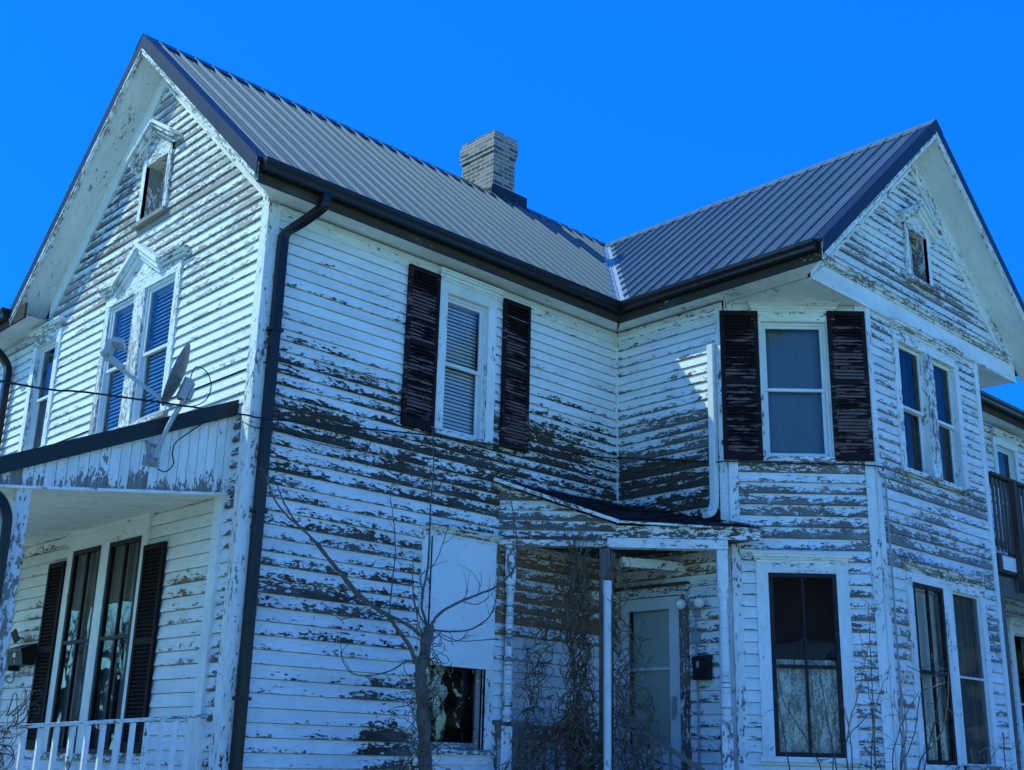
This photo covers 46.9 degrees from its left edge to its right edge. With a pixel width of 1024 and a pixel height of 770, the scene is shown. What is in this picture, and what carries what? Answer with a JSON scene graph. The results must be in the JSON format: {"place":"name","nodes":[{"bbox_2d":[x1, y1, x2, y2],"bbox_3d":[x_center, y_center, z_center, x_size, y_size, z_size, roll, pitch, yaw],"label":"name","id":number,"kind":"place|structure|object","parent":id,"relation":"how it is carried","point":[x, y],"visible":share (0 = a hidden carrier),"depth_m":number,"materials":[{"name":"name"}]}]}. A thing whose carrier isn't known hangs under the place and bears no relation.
{"place":"outdoors","nodes":[
{"label":"outdoors","id":0,"kind":"place"},
{"bbox_2d":[0,0,1023,440],"label":"sky","id":1,"kind":"structure","parent":0,"point":[625,117],"materials":[{"name":"blue"}]},
{"label":"ground","id":2,"kind":"structure","parent":0,"visible":0},
{"bbox_2d":[252,430,525,769],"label":"tree","id":3,"kind":"object","parent":2,"relation":"on","point":[422,660],"visible":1,"depth_m":10.32,"materials":[{"name":"brown plant"}]},
{"bbox_2d":[0,33,1023,769],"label":"house","id":4,"kind":"structure","parent":2,"relation":"on","point":[262,251],"depth_m":12.62,"materials":[{"name":"paint"}]},
{"bbox_2d":[0,547,26,712],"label":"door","id":5,"kind":"structure","parent":4,"relation":"in","point":[24,548],"depth_m":13.46,"materials":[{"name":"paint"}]},
{"bbox_2d":[11,629,24,643],"bbox_3d":[-5.476,2.779,13.042,0.165,0.164,0.086,2,-18,-2],"label":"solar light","id":6,"kind":"object","parent":4,"relation":"attached to","point":[16,638],"visible":0.95,"depth_m":13.04,"materials":[{"name":"black plastic"}]},
{"bbox_2d":[0,688,41,769],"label":"vine","id":7,"kind":"object","parent":4,"relation":"attached to","point":[5,732],"visible":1,"depth_m":8.62,"materials":[{"name":"brown plant"}]},
{"bbox_2d":[5,643,37,683],"bbox_3d":[-5.386,3.028,12.846,0.175,0.419,0.525,17,-23,-41],"label":"wall mailbox","id":8,"kind":"object","parent":4,"relation":"attached to","point":[20,655],"depth_m":12.76,"materials":[{"name":"black metal"}]},
{"bbox_2d":[17,316,66,451],"bbox_3d":[-5.536,0.208,14.607,0.810,2.000,1.190,17,-23,-41],"label":"window","id":9,"kind":"structure","parent":4,"relation":"in","point":[47,338],"depth_m":14.57,"materials":[{"name":"paint"}]},
{"bbox_2d":[40,513,154,760],"bbox_3d":[-3.990,2.694,12.054,0.810,2.660,2.030,17,-23,-41],"label":"window","id":10,"kind":"structure","parent":4,"relation":"in","point":[89,681],"depth_m":11.91,"materials":[{"name":"paint"}]},
{"bbox_2d":[88,242,190,434],"bbox_3d":[-3.834,-0.351,12.913,0.830,2.410,2.120,17,-23,-41],"label":"window","id":11,"kind":"structure","parent":4,"relation":"in","point":[142,303],"depth_m":12.79,"materials":[{"name":"paint"}]},
{"bbox_2d":[126,118,182,230],"bbox_3d":[-3.991,-2.402,13.423,0.410,1.260,1.040,17,-23,-41],"label":"window","id":12,"kind":"structure","parent":4,"relation":"in","point":[155,148],"depth_m":13.48,"materials":[{"name":"paint"}]},
{"bbox_2d":[100,336,217,471],"bbox_3d":[-3.027,0.167,10.183,1.084,1.138,0.510,10,-19,-25],"label":"satellite dish","id":13,"kind":"object","parent":4,"relation":"attached to","point":[185,393],"visible":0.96,"depth_m":10.20,"materials":[{"name":"paint"}]},
{"bbox_2d":[242,421,370,448],"bbox_3d":[-1.895,0.423,11.010,1.446,0.213,0.027,18,-24,-42],"label":"thin cable","id":14,"kind":"object","parent":4,"relation":"attached to","point":[315,442],"visible":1,"depth_m":11.05,"materials":[{"name":"black plastic"}]},
{"bbox_2d":[0,380,883,470],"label":"service cable","id":15,"kind":"object","parent":4,"relation":"attached to","point":[88,392],"visible":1,"depth_m":11.55,"materials":[{"name":"black plastic"}]},
{"bbox_2d":[409,522,503,764],"bbox_3d":[-0.807,2.633,12.007,1.390,2.640,0.910,17,-23,-41],"label":"window","id":16,"kind":"structure","parent":4,"relation":"in","point":[457,726],"depth_m":11.89,"materials":[{"name":"paint"}]},
{"bbox_2d":[434,267,504,447],"bbox_3d":[-0.713,-0.131,12.830,1.200,2.130,0.810,17,-23,-41],"label":"window","id":17,"kind":"structure","parent":4,"relation":"in","point":[465,385],"depth_m":12.79,"materials":[{"name":"paint"}]},
{"bbox_2d":[495,610,635,769],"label":"vine","id":18,"kind":"object","parent":4,"relation":"hanging from","point":[539,754],"visible":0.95,"depth_m":11.80,"materials":[{"name":"brown plant"}]},
{"bbox_2d":[545,524,680,769],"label":"vine","id":19,"kind":"object","parent":4,"relation":"attached to","point":[576,588],"visible":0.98,"depth_m":11.87,"materials":[{"name":"brown plant"}]},
{"bbox_2d":[614,581,691,769],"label":"door","id":20,"kind":"structure","parent":4,"relation":"in","point":[668,625],"depth_m":12.96,"materials":[{"name":"paint"}]},
{"bbox_2d":[675,597,704,765],"bbox_3d":[1.901,3.239,12.398,0.178,1.971,0.383,17,-23,-41],"label":"floodlight","id":21,"kind":"object","parent":4,"relation":"attached to","point":[697,605],"visible":1,"depth_m":12.57,"materials":[{"name":"grey plastic"}]},
{"bbox_2d":[691,655,712,679],"bbox_3d":[2.002,2.975,12.425,0.095,0.255,0.215,17,-23,-41],"label":"wall mailbox","id":22,"kind":"object","parent":4,"relation":"attached to","point":[702,667],"depth_m":12.38,"materials":[{"name":"black metal"}]},
{"bbox_2d":[746,300,842,462],"bbox_3d":[3.158,-0.032,13.164,1.038,1.850,0.264,1,-18,2],"label":"window","id":23,"kind":"structure","parent":4,"relation":"in","point":[796,406],"depth_m":13.26,"materials":[{"name":"paint"}]},
{"bbox_2d":[750,551,863,763],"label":"window","id":24,"kind":"structure","parent":4,"relation":"in","point":[804,611],"depth_m":12.26,"materials":[{"name":"paint"}]},
{"bbox_2d":[895,201,941,294],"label":"window","id":25,"kind":"structure","parent":4,"relation":"in","point":[920,229],"depth_m":14.75,"materials":[{"name":"paint"}]},
{"bbox_2d":[887,316,973,494],"bbox_3d":[4.961,0.284,14.037,1.710,1.820,0.220,17,-23,-41],"label":"window","id":26,"kind":"structure","parent":4,"relation":"in","point":[932,447],"depth_m":14.05,"materials":[{"name":"paint"}]},
{"bbox_2d":[904,571,966,769],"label":"window","id":27,"kind":"structure","parent":4,"relation":"in","point":[932,624],"depth_m":12.86,"materials":[{"name":"paint"}]},
{"bbox_2d":[900,558,1004,769],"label":"window","id":28,"kind":"structure","parent":4,"relation":"in","point":[966,594],"depth_m":13.53,"materials":[{"name":"paint"}]},
{"bbox_2d":[989,427,1023,557],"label":"window","id":29,"kind":"structure","parent":4,"relation":"in","point":[1005,449],"depth_m":18.21,"materials":[{"name":"paint"}]},
{"bbox_2d":[1006,617,1023,769],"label":"window","id":30,"kind":"structure","parent":4,"relation":"in","point":[1015,625],"depth_m":17.04,"materials":[{"name":"paint"}]},
{"bbox_2d":[603,580,611,769],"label":"porch post","id":31,"kind":"object","parent":2,"relation":"on","point":[607,724],"visible":1,"depth_m":11.70,"materials":[{"name":"white wood"}]},
{"bbox_2d":[764,595,1022,769],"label":"bare shrub","id":32,"kind":"object","parent":2,"relation":"on","point":[873,742],"visible":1,"depth_m":10.86,"materials":[{"name":"brown plant"}]}
]}

